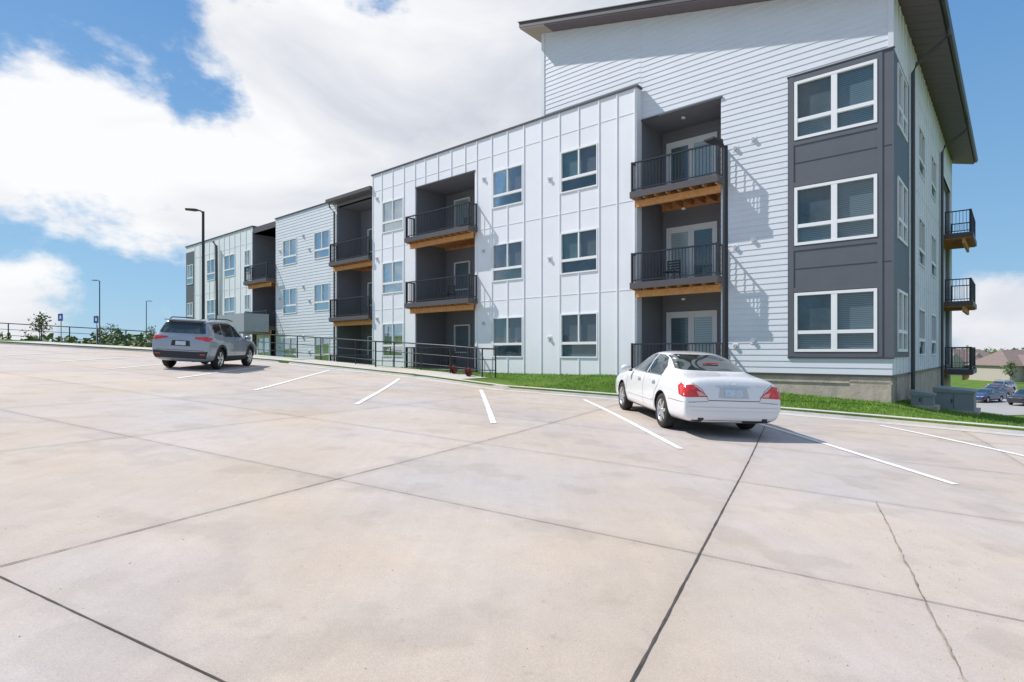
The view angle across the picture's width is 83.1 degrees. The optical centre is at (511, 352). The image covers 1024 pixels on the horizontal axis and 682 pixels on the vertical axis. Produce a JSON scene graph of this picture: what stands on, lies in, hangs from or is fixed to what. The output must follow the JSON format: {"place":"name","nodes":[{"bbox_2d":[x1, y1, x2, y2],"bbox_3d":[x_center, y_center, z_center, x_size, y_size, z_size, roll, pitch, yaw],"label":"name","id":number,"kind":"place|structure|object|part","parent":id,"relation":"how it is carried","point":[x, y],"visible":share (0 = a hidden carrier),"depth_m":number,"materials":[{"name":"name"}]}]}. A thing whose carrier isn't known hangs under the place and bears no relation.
{"place":"outdoors","nodes":[
{"label":"outdoors","id":0,"kind":"place"},
{"bbox_2d":[217,313,268,333],"bbox_3d":[-17.619,-1.875,37.726,4.000,1.150,1.580,0,0,41],"label":"entrance canopy","id":1,"kind":"object","parent":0,"point":[250,322],"visible":0.79,"depth_m":36.46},
{"bbox_2d":[13,341,488,378],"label":"sidewalk","id":2,"kind":"structure","parent":0,"point":[448,374],"depth_m":24.50,"materials":[{"name":"concrete"}]},
{"bbox_2d":[185,208,204,318],"bbox_3d":[-15.561,-3.374,28.474,0.978,7.370,0.390,0,0,-26],"label":"street lamp","id":3,"kind":"object","parent":2,"relation":"on","point":[203,259],"visible":0.63,"depth_m":28.55,"materials":[{"name":"metal"}]},
{"bbox_2d":[239,332,375,363],"bbox_3d":[-11.054,-0.264,27.805,13.159,1.904,1.015,0,0,31],"label":"metal railing","id":4,"kind":"object","parent":2,"relation":"on","point":[297,344],"visible":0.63,"depth_m":27.07,"materials":[{"name":"grey metal"}]},
{"bbox_2d":[375,341,495,376],"bbox_3d":[-3.053,0.275,22.576,5.544,1.494,0.683,0,0,30],"label":"metal railing","id":5,"kind":"object","parent":2,"relation":"on","point":[420,353],"visible":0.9,"depth_m":22.69,"materials":[{"name":"grey metal"}]},
{"bbox_2d":[448,365,458,373],"bbox_3d":[-2.220,0.608,21.922,0.421,0.419,0.429,0,0,31],"label":"ornamental shrub","id":6,"kind":"object","parent":2,"relation":"on","point":[454,370],"visible":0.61,"depth_m":21.86,"materials":[{"name":"red plant"}]},
{"bbox_2d":[463,366,473,376],"bbox_3d":[-1.591,0.680,21.111,0.432,0.420,0.461,0,0,0],"label":"ornamental shrub","id":7,"kind":"object","parent":2,"relation":"on","point":[469,371],"visible":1,"depth_m":21.05,"materials":[{"name":"red plant"}]},
{"bbox_2d":[213,145,595,353],"bbox_3d":[-6.611,-3.789,31.518,49.399,7.822,8.935,0,0,28],"label":"interior insect screen","id":8,"kind":"object","parent":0,"point":[587,248],"visible":0.69,"depth_m":23.79,"materials":[{"name":"grey fabric"}]},
{"bbox_2d":[0,344,1023,681],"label":"parking lot","id":9,"kind":"structure","parent":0,"point":[378,576],"depth_m":4.44,"materials":[{"name":"concrete"}]},
{"bbox_2d":[152,316,255,368],"bbox_3d":[-10.961,-0.366,21.023,2.230,1.748,4.558,3,1,-5],"label":"parked suv","id":10,"kind":"object","parent":9,"relation":"on","point":[216,343],"visible":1,"depth_m":18.98,"materials":[{"name":"grey paint"}]},
{"bbox_3d":[-10.762,-0.816,18.947,1.463,0.361,0.215,3,1,-5],"label":"rear window","id":11,"kind":"part","parent":10,"relation":"part of","materials":[{"name":"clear glass"}]},
{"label":"side windows","id":12,"kind":"part","parent":10,"relation":"part of","materials":[{"name":"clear glass"}]},
{"bbox_2d":[0,349,1023,681],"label":"pavement joints","id":13,"kind":"object","parent":9,"relation":"on","point":[552,523],"visible":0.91,"depth_m":3.82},
{"bbox_2d":[8,344,1023,436],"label":"curb gutter","id":14,"kind":"object","parent":9,"relation":"on","point":[980,431],"visible":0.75,"depth_m":16.73,"materials":[{"name":"concrete"}]},
{"bbox_2d":[22,351,1023,483],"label":"road markings","id":15,"kind":"object","parent":9,"relation":"on","point":[490,414],"visible":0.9,"depth_m":11.16,"materials":[{"name":"paint"}]},
{"bbox_2d":[615,351,780,428],"bbox_3d":[3.616,0.687,12.327,2.230,1.453,4.874,2,1,-5],"label":"parked sedan","id":16,"kind":"object","parent":9,"relation":"on","point":[669,387],"visible":1,"depth_m":10.25,"materials":[{"name":"white paint"}]},
{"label":"side windows","id":17,"kind":"part","parent":16,"relation":"part of","materials":[{"name":"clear glass"}]},
{"bbox_3d":[3.732,0.188,11.133,1.325,0.275,1.062,2,1,-5],"label":"rear window","id":18,"kind":"part","parent":16,"relation":"part of","materials":[{"name":"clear glass"}]},
{"bbox_2d":[0,339,1023,430],"bbox_3d":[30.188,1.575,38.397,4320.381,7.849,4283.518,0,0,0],"label":"ground","id":19,"kind":"structure","parent":0,"point":[957,381],"depth_m":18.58,"materials":[{"name":"green plant"}]},
{"bbox_2d":[21,311,55,340],"bbox_3d":[-29.511,-1.360,35.961,1.406,2.724,1.775,0,0,0],"label":"young tree","id":20,"kind":"object","parent":19,"relation":"on","point":[41,319],"visible":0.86,"depth_m":35.98,"materials":[{"name":"green plant"}]},
{"bbox_2d":[58,313,62,342],"bbox_3d":[-23.900,-1.253,30.585,0.260,1.650,0.079,0,0,0],"label":"parking sign","id":21,"kind":"object","parent":19,"relation":"on","point":[60,317],"visible":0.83,"depth_m":30.55,"materials":[{"name":"blue metal"}]},
{"bbox_2d":[1,323,154,345],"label":"metal railing","id":22,"kind":"object","parent":19,"relation":"on","point":[41,331],"visible":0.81,"depth_m":31.04,"materials":[{"name":"grey metal"}]},
{"bbox_2d":[92,280,99,344],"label":"street lamp","id":23,"kind":"object","parent":19,"relation":"on","point":[99,304],"visible":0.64,"depth_m":69.95,"materials":[{"name":"metal"}]},
{"bbox_2d":[94,316,98,343],"bbox_3d":[-22.300,-1.158,30.985,0.260,1.650,0.079,0,0,0],"label":"parking sign","id":24,"kind":"object","parent":19,"relation":"on","point":[96,319],"visible":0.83,"depth_m":30.95,"materials":[{"name":"blue metal"}]},
{"bbox_2d":[49,340,146,346],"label":"hedge plants","id":25,"kind":"object","parent":19,"relation":"on","point":[108,342],"visible":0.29,"depth_m":32.59,"materials":[{"name":"green plant"}]},
{"bbox_2d":[93,325,108,344],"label":"young tree","id":26,"kind":"object","parent":19,"relation":"on","point":[99,337],"visible":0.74,"depth_m":47.00,"materials":[{"name":"green plant"}]},
{"bbox_2d":[101,323,120,344],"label":"young tree","id":27,"kind":"object","parent":19,"relation":"on","point":[108,335],"visible":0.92,"depth_m":43.94,"materials":[{"name":"green plant"}]},
{"bbox_2d":[146,301,146,346],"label":"street lamp","id":28,"kind":"object","parent":19,"relation":"on","point":[146,319],"visible":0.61,"depth_m":89.97,"materials":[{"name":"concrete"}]},
{"bbox_2d":[142,325,156,346],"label":"young tree","id":29,"kind":"object","parent":19,"relation":"on","point":[152,329],"visible":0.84,"depth_m":41.96,"materials":[{"name":"green plant"}]},
{"bbox_2d":[186,227,252,340],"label":"board batten wing","id":30,"kind":"structure","parent":19,"relation":"on","point":[221,242],"depth_m":42.94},
{"bbox_2d":[186,251,193,317],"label":"dark bay wing","id":31,"kind":"structure","parent":30,"relation":"part of","point":[190,287],"depth_m":47.10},
{"bbox_2d":[276,204,336,360],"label":"lap siding wing","id":32,"kind":"structure","parent":19,"relation":"on","point":[308,271],"depth_m":35.22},
{"bbox_2d":[373,87,636,374],"bbox_3d":[-1.484,-3.800,25.073,15.411,10.800,0.001,0,0,41],"label":"board batten front","id":33,"kind":"object","parent":19,"relation":"on","point":[588,219],"visible":0.76,"depth_m":22.70,"materials":[{"name":"white paint"}]},
{"bbox_2d":[0,341,1023,433],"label":"curb","id":34,"kind":"structure","parent":19,"relation":"on","point":[501,386],"depth_m":17.28,"materials":[{"name":"concrete"}]},
{"bbox_2d":[0,328,1023,353],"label":"distant trees","id":35,"kind":"object","parent":19,"relation":"on","point":[140,338],"visible":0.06,"depth_m":183.28,"materials":[{"name":"green plant"}]},
{"bbox_2d":[194,0,951,375],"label":"battens","id":36,"kind":"object","parent":19,"relation":"on","point":[924,212],"visible":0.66,"depth_m":21.69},
{"bbox_2d":[212,27,969,389],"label":"downspouts","id":37,"kind":"object","parent":19,"relation":"on","point":[940,43],"visible":0.84,"depth_m":17.74,"materials":[{"name":"grey metal"}]},
{"bbox_2d":[519,0,974,162],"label":"roof fascia","id":38,"kind":"structure","parent":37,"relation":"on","point":[601,12],"depth_m":20.57,"materials":[{"name":"black metal"}]},
{"bbox_2d":[520,24,552,41],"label":"roof soffit end","id":39,"kind":"structure","parent":38,"relation":"attached to","point":[535,31],"depth_m":23.06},
{"bbox_2d":[518,0,653,22],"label":"roof membrane","id":40,"kind":"object","parent":38,"relation":"on","point":[587,10],"visible":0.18,"depth_m":20.94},
{"bbox_2d":[544,0,973,163],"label":"roof soffit","id":41,"kind":"structure","parent":38,"relation":"attached to","point":[950,117],"depth_m":19.88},
{"bbox_2d":[908,4,972,162],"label":"soffit joints","id":42,"kind":"object","parent":38,"relation":"attached to","point":[944,78],"visible":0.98,"depth_m":20.16,"materials":[{"name":"grey"}]},
{"bbox_2d":[940,0,977,162],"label":"gutter","id":43,"kind":"object","parent":38,"relation":"attached to","point":[948,23],"visible":1,"depth_m":19.97,"materials":[{"name":"grey metal"}]},
{"bbox_2d":[253,99,949,367],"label":"recess walls","id":44,"kind":"structure","parent":19,"relation":"on","point":[354,220],"depth_m":28.26,"materials":[{"name":"grey paint"}]},
{"bbox_2d":[253,186,371,236],"bbox_3d":[-12.124,-8.440,35.538,14.361,0.480,2.100,0,0,41],"label":"canopy","id":45,"kind":"object","parent":44,"relation":"on","point":[257,229],"visible":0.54,"depth_m":32.82,"materials":[{"name":"grey metal"}]},
{"bbox_2d":[327,189,371,204],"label":"canopy soffit","id":46,"kind":"structure","parent":45,"relation":"attached to","point":[354,196],"depth_m":31.52,"materials":[{"name":"grey metal"}]},
{"bbox_2d":[337,194,371,207],"bbox_3d":[-8.483,-8.380,31.769,3.800,0.160,0.200,0,0,41],"label":"canopy header","id":47,"kind":"object","parent":45,"relation":"attached to","point":[349,202],"visible":0.64,"depth_m":31.87},
{"bbox_2d":[257,131,717,355],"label":"door frames","id":48,"kind":"structure","parent":44,"relation":"attached to","point":[716,240],"depth_m":20.74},
{"bbox_2d":[257,134,714,354],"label":"door leaves","id":49,"kind":"object","parent":48,"relation":"in","point":[690,230],"visible":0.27,"depth_m":20.73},
{"bbox_2d":[265,141,711,355],"bbox_3d":[-4.773,-3.410,29.458,29.932,8.240,1.600,0,0,41],"label":"door glass","id":50,"kind":"object","parent":49,"relation":"in","point":[702,329],"visible":0.33,"depth_m":20.62,"materials":[{"name":"glass"}]},
{"bbox_2d":[275,195,720,311],"bbox_3d":[0.106,-2.013,28.927,39.233,6.885,13.763,0,0,16],"label":"deck ledger","id":51,"kind":"object","parent":44,"relation":"attached to","point":[696,203],"visible":0.13,"depth_m":20.90,"materials":[{"name":"brown wood"}]},
{"bbox_2d":[244,182,974,374],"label":"deck joists","id":52,"kind":"object","parent":44,"relation":"attached to","point":[952,243],"visible":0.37,"depth_m":26.51,"materials":[{"name":"brown wood"}]},
{"bbox_2d":[441,217,680,368],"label":"patio chairs","id":53,"kind":"object","parent":52,"relation":"on","point":[668,272],"visible":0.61,"depth_m":20.36,"materials":[{"name":"black metal"}]},
{"bbox_2d":[244,144,975,369],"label":"balcony railings","id":54,"kind":"object","parent":52,"relation":"on","point":[972,296],"visible":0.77,"depth_m":25.90,"materials":[{"name":"black metal"}]},
{"bbox_2d":[275,182,973,369],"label":"deck boards","id":55,"kind":"object","parent":52,"relation":"on","point":[712,183],"visible":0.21,"depth_m":20.61,"materials":[{"name":"brown wood"}]},
{"bbox_2d":[315,178,949,364],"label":"window reveals","id":56,"kind":"structure","parent":44,"relation":"attached to","point":[949,268],"depth_m":29.22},
{"bbox_2d":[189,76,920,360],"bbox_3d":[-7.175,-3.640,31.120,49.985,8.580,10.303,0,0,29],"label":"interior dark room","id":57,"kind":"object","parent":56,"relation":"attached to","point":[814,205],"visible":0.56,"depth_m":16.86,"materials":[{"name":"black glass"}]},
{"bbox_2d":[199,74,951,309],"bbox_3d":[-3.968,-5.000,30.924,50.956,7.016,15.123,0,0,19],"label":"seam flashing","id":58,"kind":"object","parent":56,"relation":"attached to","point":[574,211],"visible":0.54,"depth_m":23.02,"materials":[{"name":"white metal"}]},
{"bbox_2d":[894,49,908,356],"bbox_3d":[11.118,-3.985,16.457,0.001,8.230,2.935,0,0,41],"label":"bay panels side","id":59,"kind":"object","parent":56,"relation":"attached to","point":[901,249],"visible":0.81,"depth_m":16.10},
{"bbox_2d":[663,122,720,306],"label":"recess trim","id":60,"kind":"structure","parent":44,"relation":"attached to","point":[698,216],"depth_m":20.70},
{"bbox_2d":[637,88,641,365],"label":"block end","id":61,"kind":"structure","parent":19,"relation":"on","point":[639,223],"depth_m":20.16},
{"bbox_2d":[704,136,727,358],"bbox_3d":[5.686,-2.110,15.845,0.976,7.370,0.400,0,0,-37],"label":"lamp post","id":62,"kind":"object","parent":19,"relation":"on","point":[713,140],"visible":0.61,"depth_m":15.96,"materials":[{"name":"black metal"}]},
{"bbox_2d":[749,365,950,402],"bbox_3d":[13.503,3.560,24.980,7.471,5.880,18.852,0,0,41],"label":"foundation","id":63,"kind":"object","parent":19,"relation":"on","point":[900,387],"visible":0.11,"depth_m":16.57,"materials":[{"name":"concrete"}]},
{"bbox_2d":[763,379,892,384],"bbox_3d":[8.426,0.830,16.922,4.600,0.060,0.030,0,0,41],"label":"foundation band","id":64,"kind":"object","parent":63,"relation":"on","point":[825,381],"visible":0.64,"depth_m":16.51,"materials":[{"name":"beige concrete"}]},
{"bbox_2d":[746,365,950,376],"bbox_3d":[13.554,0.636,24.946,7.491,0.048,18.937,0,0,41],"label":"base flashing","id":65,"kind":"object","parent":63,"relation":"on","point":[902,374],"visible":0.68,"depth_m":16.70,"materials":[{"name":"grey metal"}]},
{"bbox_2d":[641,0,891,374],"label":"lap siding front","id":66,"kind":"object","parent":65,"relation":"on","point":[745,61],"visible":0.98,"depth_m":17.68,"materials":[{"name":"white wood"}]},
{"bbox_2d":[541,0,893,116],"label":"corner board","id":67,"kind":"object","parent":66,"relation":"attached to","point":[890,23],"visible":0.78,"depth_m":23.09,"materials":[{"name":"white wood"}]},
{"bbox_2d":[542,19,640,114],"bbox_3d":[2.869,-10.801,21.735,4.400,4.022,0.014,0,0,41],"label":"lap siding","id":68,"kind":"object","parent":67,"relation":"attached to","point":[583,64],"visible":0.8,"depth_m":21.69,"materials":[{"name":"white wood"}]},
{"bbox_2d":[892,0,950,374],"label":"board batten side","id":69,"kind":"object","parent":65,"relation":"on","point":[947,163],"visible":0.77,"depth_m":21.08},
{"bbox_2d":[909,389,939,410],"bbox_3d":[11.353,1.376,15.944,0.700,0.660,0.700,0,0,41],"label":"electrical cabinet","id":70,"kind":"object","parent":19,"relation":"on","point":[923,399],"visible":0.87,"depth_m":15.74,"materials":[{"name":"metal"}]},
{"bbox_2d":[921,169,944,364],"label":"walls","id":71,"kind":"structure","parent":19,"relation":"on","point":[944,281],"depth_m":28.93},
{"bbox_2d":[201,137,755,352],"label":"wall vents","id":72,"kind":"object","parent":71,"relation":"attached to","point":[753,139],"depth_m":22.43,"materials":[{"name":"grey metal"}]},
{"bbox_2d":[279,136,756,348],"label":"vent plates","id":73,"kind":"object","parent":72,"relation":"attached to","point":[551,259],"visible":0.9,"depth_m":22.42,"materials":[{"name":"white plastic"}]},
{"bbox_2d":[933,385,980,414],"bbox_3d":[12.988,1.454,16.906,1.100,0.890,1.500,0,0,41],"label":"electrical cabinet","id":74,"kind":"object","parent":19,"relation":"on","point":[958,399],"visible":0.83,"depth_m":16.41,"materials":[{"name":"metal"}]},
{"bbox_2d":[968,365,1022,381],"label":"walls","id":75,"kind":"structure","parent":19,"relation":"on","point":[988,373],"depth_m":110.67,"materials":[{"name":"beige"}]},
{"bbox_2d":[965,350,1023,365],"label":"roof","id":76,"kind":"structure","parent":75,"relation":"on","point":[998,358],"depth_m":110.99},
{"bbox_2d":[1018,355,1023,364],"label":"porch gable","id":77,"kind":"structure","parent":75,"relation":"on","point":[1021,357],"depth_m":108.60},
{"bbox_2d":[1000,359,1016,379],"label":"tree","id":78,"kind":"object","parent":19,"relation":"on","point":[1010,371],"visible":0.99,"depth_m":102.01,"materials":[{"name":"green plant"}]},
{"bbox_2d":[0,0,1023,351],"label":"sky","id":79,"kind":"structure","parent":0,"point":[118,118],"materials":[{"name":"blue"}]},
{"bbox_2d":[189,150,920,357],"bbox_3d":[-6.854,-3.525,31.708,49.985,8.350,8.964,0,0,29],"label":"interior drawn shade teal","id":80,"kind":"object","parent":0,"point":[570,168],"visible":0.61,"depth_m":24.22,"materials":[{"name":"fabric"}]},
{"bbox_2d":[187,59,935,360],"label":"window frames","id":81,"kind":"structure","parent":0,"point":[902,220],"depth_m":17.10,"materials":[{"name":"white plastic"}]},
{"bbox_2d":[258,64,873,357],"bbox_3d":[-3.026,-3.510,27.970,36.310,8.840,2.279,0,0,40],"label":"interior window blind","id":82,"kind":"object","parent":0,"point":[855,199],"visible":0.46,"depth_m":16.22,"materials":[{"name":"white fabric"}]},
{"bbox_2d":[415,96,722,188],"bbox_3d":[1.009,-8.030,23.078,14.775,0.260,0.141,0,0,39],"label":"recess header","id":83,"kind":"object","parent":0,"point":[689,106],"visible":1,"depth_m":19.74},
{"bbox_2d":[248,185,968,379],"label":"deck beam","id":84,"kind":"structure","parent":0,"point":[672,198],"depth_m":24.89,"materials":[{"name":"brown wood"}]},
{"bbox_2d":[243,174,976,373],"bbox_3d":[0.466,-2.083,27.147,42.597,6.865,14.905,0,0,15],"label":"deck rim","id":85,"kind":"object","parent":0,"point":[671,187],"visible":0.69,"depth_m":25.04,"materials":[{"name":"brown wood"}]},
{"bbox_2d":[681,116,685,299],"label":"recess lights","id":86,"kind":"object","parent":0,"point":[683,117],"visible":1,"depth_m":19.74},
{"bbox_2d":[788,79,788,356],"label":"bay edges","id":87,"kind":"object","parent":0,"point":[788,217],"visible":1,"depth_m":17.07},
{"bbox_2d":[789,51,882,356],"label":"bay boards","id":88,"kind":"object","parent":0,"point":[878,170],"visible":1,"depth_m":16.10,"materials":[{"name":"grey wood"}]},
{"bbox_2d":[787,46,894,358],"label":"bay trim","id":89,"kind":"structure","parent":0,"point":[812,71],"depth_m":16.04,"materials":[{"name":"grey metal"}]},
{"bbox_2d":[794,144,890,268],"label":"bay seams","id":90,"kind":"object","parent":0,"point":[830,156],"visible":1,"depth_m":16.18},
{"bbox_2d":[794,48,893,356],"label":"bay panels","id":91,"kind":"object","parent":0,"point":[840,256],"visible":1,"depth_m":15.91,"materials":[{"name":"grey paint"}]},
{"bbox_2d":[953,362,962,365],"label":"garage","id":92,"kind":"structure","parent":0,"point":[957,363],"depth_m":137.50,"materials":[{"name":"grey"}]},
{"bbox_2d":[953,349,979,361],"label":"roof","id":93,"kind":"structure","parent":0,"point":[963,355],"depth_m":142.37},
{"bbox_2d":[960,349,989,356],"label":"roof","id":94,"kind":"structure","parent":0,"point":[983,353],"depth_m":156.30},
{"bbox_2d":[976,390,1023,414],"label":"road","id":95,"kind":"structure","parent":0,"point":[1003,407],"depth_m":57.28,"materials":[{"name":"concrete"}]},
{"bbox_2d":[976,388,1005,402],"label":"parked sedan","id":96,"kind":"object","parent":95,"relation":"on","point":[986,395],"visible":0.81,"depth_m":63.19,"materials":[{"name":"blue paint"}]},
{"bbox_2d":[980,384,1013,391],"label":"parked sedan","id":97,"kind":"object","parent":95,"relation":"on","point":[1007,387],"visible":0.31,"depth_m":73.73,"materials":[{"name":"grey paint"}]},
{"bbox_2d":[985,386,1011,397],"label":"parked sedan","id":98,"kind":"object","parent":95,"relation":"on","point":[1007,392],"visible":0.43,"depth_m":68.62,"materials":[{"name":"grey paint"}]},
{"bbox_2d":[985,380,1016,392],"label":"parked suv","id":99,"kind":"object","parent":95,"relation":"on","point":[1010,383],"visible":0.43,"depth_m":77.76,"materials":[{"name":"grey paint"}]},
{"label":"side windows","id":100,"kind":"part","parent":99,"relation":"part of","materials":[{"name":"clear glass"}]},
{"bbox_2d":[1006,388,1023,404],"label":"parked suv","id":101,"kind":"object","parent":95,"relation":"on","point":[1017,396],"visible":1,"depth_m":59.39,"materials":[{"name":"grey paint"}]},
{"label":"flat roof","id":102,"kind":"object","parent":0,"visible":0},
{"bbox_2d":[185,84,642,247],"bbox_3d":[-11.196,-8.975,33.990,41.899,0.590,0.645,0,0,42],"label":"parapet cap","id":103,"kind":"object","parent":102,"relation":"on","point":[569,108],"visible":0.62,"depth_m":24.70,"materials":[{"name":"grey metal"}]},
{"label":"walls","id":104,"kind":"object","parent":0,"visible":0},
{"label":"porch gable","id":105,"kind":"object","parent":104,"relation":"on","visible":0},
{"bbox_2d":[953,353,963,361],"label":"gable face","id":106,"kind":"object","parent":105,"relation":"attached to","point":[957,357],"visible":0.75,"depth_m":137.30}
]}

